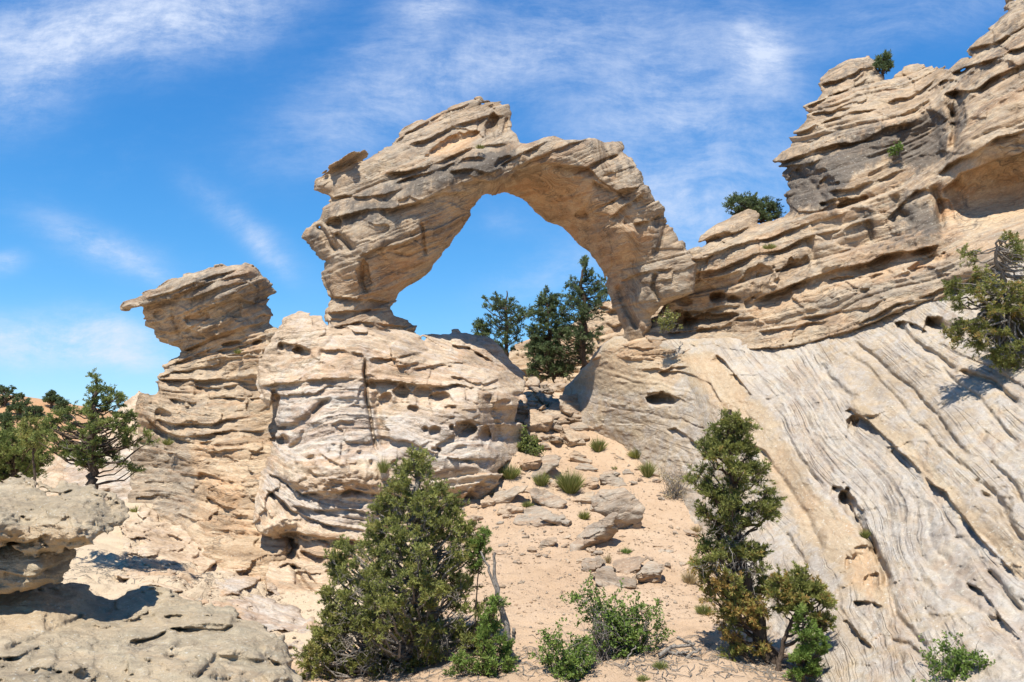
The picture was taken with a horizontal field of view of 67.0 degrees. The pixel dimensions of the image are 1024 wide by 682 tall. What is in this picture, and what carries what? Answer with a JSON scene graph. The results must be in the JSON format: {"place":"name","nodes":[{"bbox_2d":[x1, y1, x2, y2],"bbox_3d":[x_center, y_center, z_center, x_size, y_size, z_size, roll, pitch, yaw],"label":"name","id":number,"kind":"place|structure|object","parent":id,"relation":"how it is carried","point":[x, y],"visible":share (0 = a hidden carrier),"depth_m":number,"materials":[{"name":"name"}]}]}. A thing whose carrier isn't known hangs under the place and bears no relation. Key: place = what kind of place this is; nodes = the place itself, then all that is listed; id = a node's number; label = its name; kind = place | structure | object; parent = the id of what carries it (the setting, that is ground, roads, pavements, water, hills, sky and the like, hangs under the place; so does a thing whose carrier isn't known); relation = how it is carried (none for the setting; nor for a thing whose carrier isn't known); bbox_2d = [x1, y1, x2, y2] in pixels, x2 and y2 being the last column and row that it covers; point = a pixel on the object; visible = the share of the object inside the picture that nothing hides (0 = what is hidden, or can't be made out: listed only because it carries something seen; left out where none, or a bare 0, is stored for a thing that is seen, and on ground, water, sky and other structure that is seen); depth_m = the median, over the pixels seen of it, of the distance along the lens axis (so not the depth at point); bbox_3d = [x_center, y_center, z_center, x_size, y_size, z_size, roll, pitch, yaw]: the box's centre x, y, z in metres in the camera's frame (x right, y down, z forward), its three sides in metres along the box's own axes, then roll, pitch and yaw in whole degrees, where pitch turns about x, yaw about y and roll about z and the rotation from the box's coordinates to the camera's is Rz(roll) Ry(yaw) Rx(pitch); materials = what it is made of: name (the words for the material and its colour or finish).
{"place":"outdoors","nodes":[
{"label":"outdoors","id":0,"kind":"place"},
{"bbox_2d":[0,394,111,454],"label":"hill","id":1,"kind":"structure","parent":0,"point":[39,402],"depth_m":83.60,"materials":[{"name":"beige stone"}]},
{"bbox_2d":[0,410,15,429],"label":"juniper tree","id":2,"kind":"object","parent":1,"relation":"on","point":[6,416],"visible":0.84,"depth_m":67.68,"materials":[{"name":"green plant"}]},
{"bbox_2d":[0,384,16,406],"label":"juniper tree","id":3,"kind":"object","parent":1,"relation":"on","point":[5,392],"visible":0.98,"depth_m":82.03,"materials":[{"name":"green plant"}]},
{"bbox_2d":[10,392,32,414],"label":"juniper tree","id":4,"kind":"object","parent":1,"relation":"on","point":[17,406],"visible":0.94,"depth_m":79.39,"materials":[{"name":"green plant"}]},
{"bbox_2d":[22,404,45,419],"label":"juniper tree","id":5,"kind":"object","parent":1,"relation":"on","point":[38,411],"visible":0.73,"depth_m":75.21,"materials":[{"name":"green plant"}]},
{"bbox_2d":[42,389,58,407],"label":"juniper tree","id":6,"kind":"object","parent":1,"relation":"on","point":[50,397],"visible":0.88,"depth_m":83.95,"materials":[{"name":"green plant"}]},
{"bbox_2d":[53,395,70,415],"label":"juniper tree","id":7,"kind":"object","parent":1,"relation":"on","point":[60,402],"visible":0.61,"depth_m":82.64,"materials":[{"name":"green plant"}]},
{"bbox_2d":[2,387,807,681],"bbox_3d":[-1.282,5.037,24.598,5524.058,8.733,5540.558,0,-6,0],"label":"ground","id":8,"kind":"structure","parent":0,"point":[111,543],"depth_m":19.38,"materials":[{"name":"beige sand"}]},
{"bbox_2d":[0,420,54,482],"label":"juniper bush","id":9,"kind":"object","parent":8,"relation":"on","point":[14,461],"visible":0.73,"depth_m":26.38,"materials":[{"name":"green plant"}]},
{"bbox_2d":[11,412,49,480],"bbox_3d":[-15.139,3.376,24.281,1.720,2.338,1.055,-4,-7,33],"label":"juniper bush","id":10,"kind":"object","parent":8,"relation":"on","point":[26,433],"visible":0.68,"depth_m":24.19,"materials":[{"name":"green plant"}]},
{"bbox_2d":[36,391,142,501],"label":"rock knoll","id":11,"kind":"structure","parent":8,"relation":"on","point":[59,469],"depth_m":29.93,"materials":[{"name":"stone"}]},
{"bbox_2d":[28,367,160,488],"bbox_3d":[-11.002,2.319,20.375,3.541,3.301,1.869,-2,-6,17],"label":"pinyon pine","id":12,"kind":"object","parent":8,"relation":"on","point":[88,450],"visible":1,"depth_m":20.23,"materials":[{"name":"green plant"}]},
{"bbox_2d":[0,582,302,681],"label":"rock bench","id":13,"kind":"object","parent":8,"relation":"on","point":[67,632],"visible":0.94,"depth_m":9.66,"materials":[{"name":"stone"}]},
{"bbox_2d":[0,542,75,593],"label":"slab","id":14,"kind":"structure","parent":13,"relation":"on","point":[20,571],"depth_m":10.61,"materials":[{"name":"stone"}]},
{"bbox_2d":[0,472,129,557],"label":"flat boulder","id":15,"kind":"object","parent":14,"relation":"on","point":[35,522],"visible":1,"depth_m":10.85,"materials":[{"name":"stone"}]},
{"bbox_2d":[120,262,291,581],"bbox_3d":[-11.594,2.718,28.887,6.061,11.670,15.040,2,-6,-24],"label":"mushroom rock","id":16,"kind":"object","parent":8,"relation":"on","point":[209,411],"visible":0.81,"depth_m":28.77,"materials":[{"name":"stone"}]},
{"bbox_2d":[114,503,321,660],"bbox_3d":[-8.115,6.458,21.295,5.162,2.644,19.324,3,-6,-31],"label":"gully rock","id":17,"kind":"object","parent":8,"relation":"on","point":[164,542],"visible":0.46,"depth_m":21.98,"materials":[{"name":"stone"}]},
{"bbox_2d":[253,311,526,594],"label":"cliff","id":18,"kind":"structure","parent":8,"relation":"on","point":[355,404],"depth_m":25.61,"materials":[{"name":"stone"}]},
{"bbox_2d":[376,458,391,472],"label":"grass tuft","id":19,"kind":"object","parent":18,"relation":"on","point":[383,467],"visible":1,"depth_m":23.89,"materials":[{"name":"green plant"}]},
{"bbox_2d":[301,96,697,340],"bbox_3d":[-0.691,-4.814,32.332,15.735,10.787,5.966,0,-6,-4],"label":"rock arch","id":20,"kind":"object","parent":18,"relation":"on","point":[393,219],"visible":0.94,"depth_m":30.31,"materials":[{"name":"stone"}]},
{"bbox_2d":[322,150,367,175],"bbox_3d":[-6.815,-7.291,31.385,1.949,1.369,3.576,0,-6,0],"label":"perched boulder","id":21,"kind":"object","parent":20,"relation":"on","point":[348,159],"visible":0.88,"depth_m":31.12,"materials":[{"name":"stone"}]},
{"bbox_2d":[290,442,503,681],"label":"juniper tree","id":22,"kind":"object","parent":8,"relation":"on","point":[415,632],"visible":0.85,"depth_m":14.52,"materials":[{"name":"green plant"}]},
{"bbox_2d":[63,548,801,681],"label":"twig litter","id":23,"kind":"object","parent":8,"relation":"on","point":[768,672],"visible":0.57,"depth_m":13.60,"materials":[{"name":"grey wood"}]},
{"bbox_2d":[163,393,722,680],"bbox_3d":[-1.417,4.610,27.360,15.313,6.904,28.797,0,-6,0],"label":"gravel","id":24,"kind":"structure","parent":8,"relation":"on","point":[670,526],"depth_m":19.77,"materials":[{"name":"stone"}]},
{"bbox_2d":[468,515,482,521],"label":"stone","id":25,"kind":"object","parent":8,"relation":"on","point":[477,518],"visible":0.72,"depth_m":24.01,"materials":[{"name":"stone"}]},
{"bbox_2d":[461,525,494,632],"bbox_3d":[-0.605,4.482,14.667,0.712,2.042,0.536,-3,-6,30],"label":"juniper sapling","id":26,"kind":"object","parent":8,"relation":"on","point":[483,534],"visible":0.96,"depth_m":14.64,"materials":[{"name":"green plant"}]},
{"bbox_2d":[442,592,519,676],"bbox_3d":[-0.571,5.250,13.558,1.414,1.703,1.086,0,-6,0],"label":"juniper sapling","id":27,"kind":"object","parent":8,"relation":"on","point":[489,663],"visible":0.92,"depth_m":13.39,"materials":[{"name":"green plant"}]},
{"bbox_2d":[471,317,495,336],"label":"pinyon pine","id":28,"kind":"object","parent":8,"relation":"on","point":[481,329],"visible":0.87,"depth_m":46.48,"materials":[{"name":"green plant"}]},
{"bbox_2d":[480,495,495,507],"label":"stone","id":29,"kind":"object","parent":8,"relation":"on","point":[486,501],"visible":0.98,"depth_m":24.93,"materials":[{"name":"stone"}]},
{"bbox_2d":[480,551,517,667],"bbox_3d":[-0.210,4.908,13.778,0.730,2.274,0.191,0,-6,0],"label":"dead snag","id":30,"kind":"object","parent":8,"relation":"on","point":[504,617],"visible":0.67,"depth_m":13.78,"materials":[{"name":"grey wood"}]},
{"bbox_2d":[481,291,533,357],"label":"pinyon pine","id":31,"kind":"object","parent":8,"relation":"on","point":[505,305],"visible":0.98,"depth_m":46.01,"materials":[{"name":"green plant"}]},
{"bbox_2d":[490,485,527,504],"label":"rock","id":32,"kind":"object","parent":8,"relation":"on","point":[506,496],"visible":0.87,"depth_m":25.09,"materials":[{"name":"stone"}]},
{"bbox_2d":[497,462,520,479],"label":"grass tuft","id":33,"kind":"object","parent":8,"relation":"on","point":[509,473],"visible":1,"depth_m":26.50,"materials":[{"name":"green plant"}]},
{"bbox_2d":[497,503,523,514],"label":"stone","id":34,"kind":"object","parent":8,"relation":"on","point":[508,508],"visible":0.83,"depth_m":24.22,"materials":[{"name":"stone"}]},
{"bbox_2d":[517,408,530,414],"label":"stone","id":35,"kind":"object","parent":8,"relation":"on","point":[523,411],"visible":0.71,"depth_m":33.16,"materials":[{"name":"stone"}]},
{"bbox_2d":[519,396,537,402],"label":"stone","id":36,"kind":"object","parent":8,"relation":"on","point":[532,399],"visible":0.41,"depth_m":35.45,"materials":[{"name":"stone"}]},
{"bbox_2d":[519,459,541,470],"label":"stone","id":37,"kind":"object","parent":8,"relation":"on","point":[529,464],"visible":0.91,"depth_m":27.13,"materials":[{"name":"stone"}]},
{"bbox_2d":[516,424,546,455],"bbox_3d":[0.536,3.893,29.024,1.336,1.543,1.370,3,-6,-31],"label":"shrub","id":38,"kind":"object","parent":8,"relation":"on","point":[526,445],"visible":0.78,"depth_m":28.79,"materials":[{"name":"green plant"}]},
{"bbox_2d":[525,377,539,389],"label":"rock","id":39,"kind":"object","parent":8,"relation":"on","point":[532,381],"visible":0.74,"depth_m":38.53,"materials":[{"name":"stone"}]},
{"bbox_2d":[513,505,552,526],"bbox_3d":[0.671,5.498,24.192,1.297,0.583,1.950,0,-6,0],"label":"rock","id":40,"kind":"object","parent":8,"relation":"on","point":[536,512],"visible":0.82,"depth_m":23.77,"materials":[{"name":"stone"}]},
{"bbox_2d":[528,386,543,393],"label":"stone","id":41,"kind":"object","parent":8,"relation":"on","point":[535,389],"visible":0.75,"depth_m":37.81,"materials":[{"name":"stone"}]},
{"bbox_2d":[523,409,553,431],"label":"stone","id":42,"kind":"object","parent":8,"relation":"on","point":[536,420],"visible":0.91,"depth_m":32.02,"materials":[{"name":"stone"}]},
{"bbox_2d":[531,471,550,486],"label":"grass tuft","id":43,"kind":"object","parent":8,"relation":"on","point":[541,480],"visible":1,"depth_m":26.26,"materials":[{"name":"green plant"}]},
{"bbox_2d":[527,455,560,477],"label":"rock","id":44,"kind":"object","parent":8,"relation":"on","point":[549,463],"visible":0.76,"depth_m":27.11,"materials":[{"name":"stone"}]},
{"bbox_2d":[537,433,550,440],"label":"stone","id":45,"kind":"object","parent":8,"relation":"on","point":[541,436],"visible":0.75,"depth_m":31.68,"materials":[{"name":"stone"}]},
{"bbox_2d":[536,392,552,406],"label":"stone","id":46,"kind":"object","parent":8,"relation":"on","point":[544,399],"visible":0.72,"depth_m":36.89,"materials":[{"name":"stone"}]},
{"bbox_2d":[540,388,553,394],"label":"stone","id":47,"kind":"object","parent":8,"relation":"on","point":[547,391],"visible":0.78,"depth_m":38.10,"materials":[{"name":"stone"}]},
{"bbox_2d":[528,488,566,508],"bbox_3d":[1.147,5.192,25.465,1.287,0.726,1.387,0,-6,0],"label":"rock","id":48,"kind":"object","parent":8,"relation":"on","point":[546,498],"visible":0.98,"depth_m":25.01,"materials":[{"name":"stone"}]},
{"bbox_2d":[538,537,557,548],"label":"rock","id":49,"kind":"object","parent":8,"relation":"on","point":[549,542],"visible":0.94,"depth_m":21.03,"materials":[{"name":"stone"}]},
{"bbox_2d":[520,284,576,382],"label":"pinyon pine","id":50,"kind":"object","parent":8,"relation":"on","point":[538,345],"visible":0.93,"depth_m":43.36,"materials":[{"name":"green plant"}]},
{"bbox_2d":[540,513,565,525],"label":"stone","id":51,"kind":"object","parent":8,"relation":"on","point":[553,518],"visible":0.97,"depth_m":23.18,"materials":[{"name":"stone"}]},
{"bbox_2d":[548,435,562,443],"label":"stone","id":52,"kind":"object","parent":8,"relation":"on","point":[555,439],"visible":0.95,"depth_m":31.34,"materials":[{"name":"stone"}]},
{"bbox_2d":[542,402,569,419],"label":"boulder","id":53,"kind":"object","parent":8,"relation":"on","point":[554,408],"visible":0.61,"depth_m":33.59,"materials":[{"name":"stone"}]},
{"bbox_2d":[548,382,568,391],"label":"stone","id":54,"kind":"object","parent":8,"relation":"on","point":[558,387],"visible":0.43,"depth_m":39.83,"materials":[{"name":"stone"}]},
{"bbox_2d":[528,617,600,681],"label":"shrub","id":55,"kind":"object","parent":8,"relation":"on","point":[576,662],"visible":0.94,"depth_m":12.96,"materials":[{"name":"green plant"}]},
{"bbox_2d":[561,518,571,526],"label":"stone","id":56,"kind":"object","parent":8,"relation":"on","point":[566,522],"visible":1,"depth_m":23.10,"materials":[{"name":"stone"}]},
{"bbox_2d":[553,467,584,493],"bbox_3d":[1.972,4.659,26.273,1.318,1.024,1.395,0,-6,0],"label":"grass tuft","id":57,"kind":"object","parent":8,"relation":"on","point":[569,484],"visible":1,"depth_m":26.06,"materials":[{"name":"green plant"}]},
{"bbox_2d":[559,393,581,418],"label":"boulder","id":58,"kind":"object","parent":8,"relation":"on","point":[569,405],"visible":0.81,"depth_m":33.60,"materials":[{"name":"stone"}]},
{"bbox_2d":[560,426,589,446],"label":"stone","id":59,"kind":"object","parent":8,"relation":"on","point":[569,435],"visible":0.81,"depth_m":31.44,"materials":[{"name":"stone"}]},
{"bbox_2d":[567,438,585,446],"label":"rock","id":60,"kind":"object","parent":8,"relation":"on","point":[581,441],"visible":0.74,"depth_m":31.10,"materials":[{"name":"stone"}]},
{"bbox_2d":[569,450,585,457],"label":"rock","id":61,"kind":"object","parent":8,"relation":"on","point":[575,453],"visible":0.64,"depth_m":29.99,"materials":[{"name":"stone"}]},
{"bbox_2d":[547,254,610,369],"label":"pinyon pine","id":62,"kind":"object","parent":8,"relation":"on","point":[579,331],"visible":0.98,"depth_m":42.98,"materials":[{"name":"green plant"}]},
{"bbox_2d":[569,422,588,430],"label":"rock","id":63,"kind":"object","parent":8,"relation":"on","point":[578,426],"visible":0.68,"depth_m":32.36,"materials":[{"name":"stone"}]},
{"bbox_2d":[569,455,591,463],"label":"stone","id":64,"kind":"object","parent":8,"relation":"on","point":[577,459],"visible":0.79,"depth_m":29.33,"materials":[{"name":"stone"}]},
{"bbox_2d":[572,491,594,503],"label":"rock","id":65,"kind":"object","parent":8,"relation":"on","point":[585,498],"visible":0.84,"depth_m":25.53,"materials":[{"name":"stone"}]},
{"bbox_2d":[577,511,589,519],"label":"grass tuft","id":66,"kind":"object","parent":8,"relation":"on","point":[584,516],"visible":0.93,"depth_m":23.73,"materials":[{"name":"green plant"}]},
{"bbox_2d":[575,463,597,471],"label":"rock","id":67,"kind":"object","parent":8,"relation":"on","point":[584,466],"visible":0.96,"depth_m":28.32,"materials":[{"name":"stone"}]},
{"bbox_2d":[509,301,665,386],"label":"rock ledge","id":68,"kind":"object","parent":8,"relation":"on","point":[612,325],"visible":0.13,"depth_m":51.11,"materials":[{"name":"stone"}]},
{"bbox_2d":[582,476,598,488],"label":"rock","id":69,"kind":"object","parent":8,"relation":"on","point":[590,482],"visible":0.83,"depth_m":26.83,"materials":[{"name":"stone"}]},
{"bbox_2d":[581,556,605,571],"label":"rock","id":70,"kind":"object","parent":8,"relation":"on","point":[591,564],"visible":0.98,"depth_m":19.60,"materials":[{"name":"stone"}]},
{"bbox_2d":[569,512,619,550],"bbox_3d":[2.242,5.303,21.372,1.383,1.258,1.266,0,-6,0],"label":"boulder","id":71,"kind":"object","parent":8,"relation":"on","point":[605,529],"visible":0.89,"depth_m":20.97,"materials":[{"name":"stone"}]},
{"bbox_2d":[589,435,608,451],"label":"ephedra bush","id":72,"kind":"object","parent":8,"relation":"on","point":[597,446],"visible":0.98,"depth_m":30.55,"materials":[{"name":"green plant"}]},
{"bbox_2d":[578,606,624,661],"bbox_3d":[1.573,5.314,13.695,0.850,1.272,0.934,-2,-6,20],"label":"shrub","id":73,"kind":"object","parent":8,"relation":"on","point":[602,645],"visible":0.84,"depth_m":13.64,"materials":[{"name":"green plant"}]},
{"bbox_2d":[602,470,620,476],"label":"stone","id":74,"kind":"object","parent":8,"relation":"on","point":[614,473],"visible":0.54,"depth_m":27.84,"materials":[{"name":"stone"}]},
{"bbox_2d":[599,474,625,486],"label":"boulder","id":75,"kind":"object","parent":8,"relation":"on","point":[610,479],"visible":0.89,"depth_m":27.32,"materials":[{"name":"stone"}]},
{"bbox_2d":[592,566,638,588],"bbox_3d":[2.441,5.735,18.769,1.047,0.342,1.543,0,-6,0],"label":"boulder","id":76,"kind":"object","parent":8,"relation":"on","point":[605,576],"visible":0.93,"depth_m":18.42,"materials":[{"name":"stone"}]},
{"bbox_2d":[559,570,675,659],"bbox_3d":[2.009,5.212,14.298,1.898,1.940,1.855,-2,-6,18],"label":"shrub","id":77,"kind":"object","parent":8,"relation":"on","point":[628,635],"visible":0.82,"depth_m":13.91,"materials":[{"name":"green plant"}]},
{"bbox_2d":[591,487,645,528],"bbox_3d":[3.091,5.092,22.980,1.589,1.421,1.523,0,-6,0],"label":"boulder","id":78,"kind":"object","parent":8,"relation":"on","point":[627,505],"visible":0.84,"depth_m":22.42,"materials":[{"name":"stone"}]},
{"bbox_2d":[612,556,647,574],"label":"boulder","id":79,"kind":"object","parent":8,"relation":"on","point":[627,565],"visible":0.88,"depth_m":19.36,"materials":[{"name":"stone"}]},
{"bbox_2d":[626,447,640,458],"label":"ephedra bush","id":80,"kind":"object","parent":8,"relation":"on","point":[632,454],"visible":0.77,"depth_m":29.92,"materials":[{"name":"green plant"}]},
{"bbox_2d":[635,674,649,681],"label":"grass tuft","id":81,"kind":"object","parent":8,"relation":"on","point":[644,678],"visible":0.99,"depth_m":12.72,"materials":[{"name":"green plant"}]},
{"bbox_2d":[636,458,656,477],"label":"grass tuft","id":82,"kind":"object","parent":8,"relation":"on","point":[647,472],"visible":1,"depth_m":27.84,"materials":[{"name":"green plant"}]},
{"bbox_2d":[636,557,664,583],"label":"boulder","id":83,"kind":"object","parent":8,"relation":"on","point":[651,571],"visible":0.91,"depth_m":18.34,"materials":[{"name":"stone"}]},
{"bbox_2d":[650,659,668,669],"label":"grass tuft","id":84,"kind":"object","parent":8,"relation":"on","point":[658,665],"visible":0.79,"depth_m":13.21,"materials":[{"name":"green plant"}]},
{"bbox_2d":[656,457,690,501],"bbox_3d":[5.499,4.744,25.834,1.506,1.824,1.462,0,-6,0],"label":"shrub","id":85,"kind":"object","parent":8,"relation":"on","point":[674,489],"visible":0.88,"depth_m":25.74,"materials":[{"name":"grey plant"}]},
{"bbox_2d":[658,636,701,658],"bbox_3d":[2.979,5.471,13.737,0.792,0.450,0.107,0,-6,-2],"label":"fallen log","id":86,"kind":"object","parent":8,"relation":"on","point":[673,646],"visible":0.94,"depth_m":13.72,"materials":[{"name":"grey wood"}]},
{"bbox_2d":[680,569,699,584],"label":"grass tuft","id":87,"kind":"object","parent":8,"relation":"on","point":[689,578],"visible":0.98,"depth_m":18.58,"materials":[{"name":"beige plant"}]},
{"bbox_2d":[683,529,698,536],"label":"rock","id":88,"kind":"object","parent":8,"relation":"on","point":[690,532],"visible":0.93,"depth_m":22.33,"materials":[{"name":"stone"}]},
{"bbox_2d":[692,602,713,614],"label":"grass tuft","id":89,"kind":"object","parent":8,"relation":"on","point":[703,610],"visible":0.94,"depth_m":16.38,"materials":[{"name":"green plant"}]},
{"bbox_2d":[680,407,787,664],"bbox_3d":[4.030,3.672,14.066,1.863,4.974,1.545,5,-7,-41],"label":"pinyon pine","id":90,"kind":"object","parent":8,"relation":"on","point":[739,593],"visible":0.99,"depth_m":13.90,"materials":[{"name":"green plant"}]},
{"bbox_2d":[563,257,1023,681],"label":"slickrock slope","id":91,"kind":"structure","parent":8,"relation":"on","point":[900,435],"depth_m":18.73,"materials":[{"name":"beige stone"}]},
{"bbox_2d":[653,305,682,332],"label":"shrub","id":92,"kind":"object","parent":91,"relation":"on","point":[667,324],"visible":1,"depth_m":29.41,"materials":[{"name":"green plant"}]},
{"bbox_2d":[591,0,1023,360],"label":"layered cliff","id":93,"kind":"structure","parent":91,"relation":"on","point":[865,230],"depth_m":28.12,"materials":[{"name":"stone"}]},
{"bbox_2d":[722,190,786,223],"bbox_3d":[10.558,-5.803,33.774,3.032,1.596,1.909,0,-6,0],"label":"juniper bush","id":94,"kind":"object","parent":93,"relation":"on","point":[764,208],"visible":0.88,"depth_m":33.39,"materials":[{"name":"green plant"}]},
{"bbox_2d":[761,243,776,248],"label":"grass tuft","id":95,"kind":"object","parent":93,"relation":"on","point":[770,246],"visible":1,"depth_m":29.40,"materials":[{"name":"green plant"}]},
{"bbox_2d":[872,49,894,78],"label":"juniper bush","id":96,"kind":"object","parent":93,"relation":"on","point":[883,62],"visible":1,"depth_m":32.38,"materials":[{"name":"green plant"}]},
{"bbox_2d":[887,140,903,157],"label":"shrub","id":97,"kind":"object","parent":93,"relation":"on","point":[893,151],"visible":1,"depth_m":27.94,"materials":[{"name":"green plant"}]},
{"bbox_2d":[858,529,870,538],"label":"grass tuft","id":98,"kind":"object","parent":91,"relation":"on","point":[864,534],"visible":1,"depth_m":16.64,"materials":[{"name":"green plant"}]},
{"bbox_2d":[912,625,995,681],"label":"shrub","id":99,"kind":"object","parent":91,"relation":"on","point":[957,664],"visible":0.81,"depth_m":10.40,"materials":[{"name":"green plant"}]},
{"bbox_2d":[938,229,1023,373],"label":"pinyon pine","id":100,"kind":"object","parent":91,"relation":"on","point":[1000,315],"visible":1,"depth_m":18.47,"materials":[{"name":"green plant"}]},
{"bbox_2d":[761,559,838,671],"bbox_3d":[5.097,4.826,13.544,1.444,1.941,1.154,0,-6,0],"label":"juniper bush","id":101,"kind":"object","parent":8,"relation":"on","point":[797,587],"visible":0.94,"depth_m":13.46,"materials":[{"name":"green plant"}]},
{"bbox_2d":[781,600,831,681],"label":"juniper sapling","id":102,"kind":"object","parent":8,"relation":"on","point":[803,656],"visible":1,"depth_m":12.87,"materials":[{"name":"green plant"}]},
{"bbox_2d":[0,0,1007,410],"label":"sky","id":103,"kind":"structure","parent":0,"point":[144,144],"materials":[{"name":"blue"}]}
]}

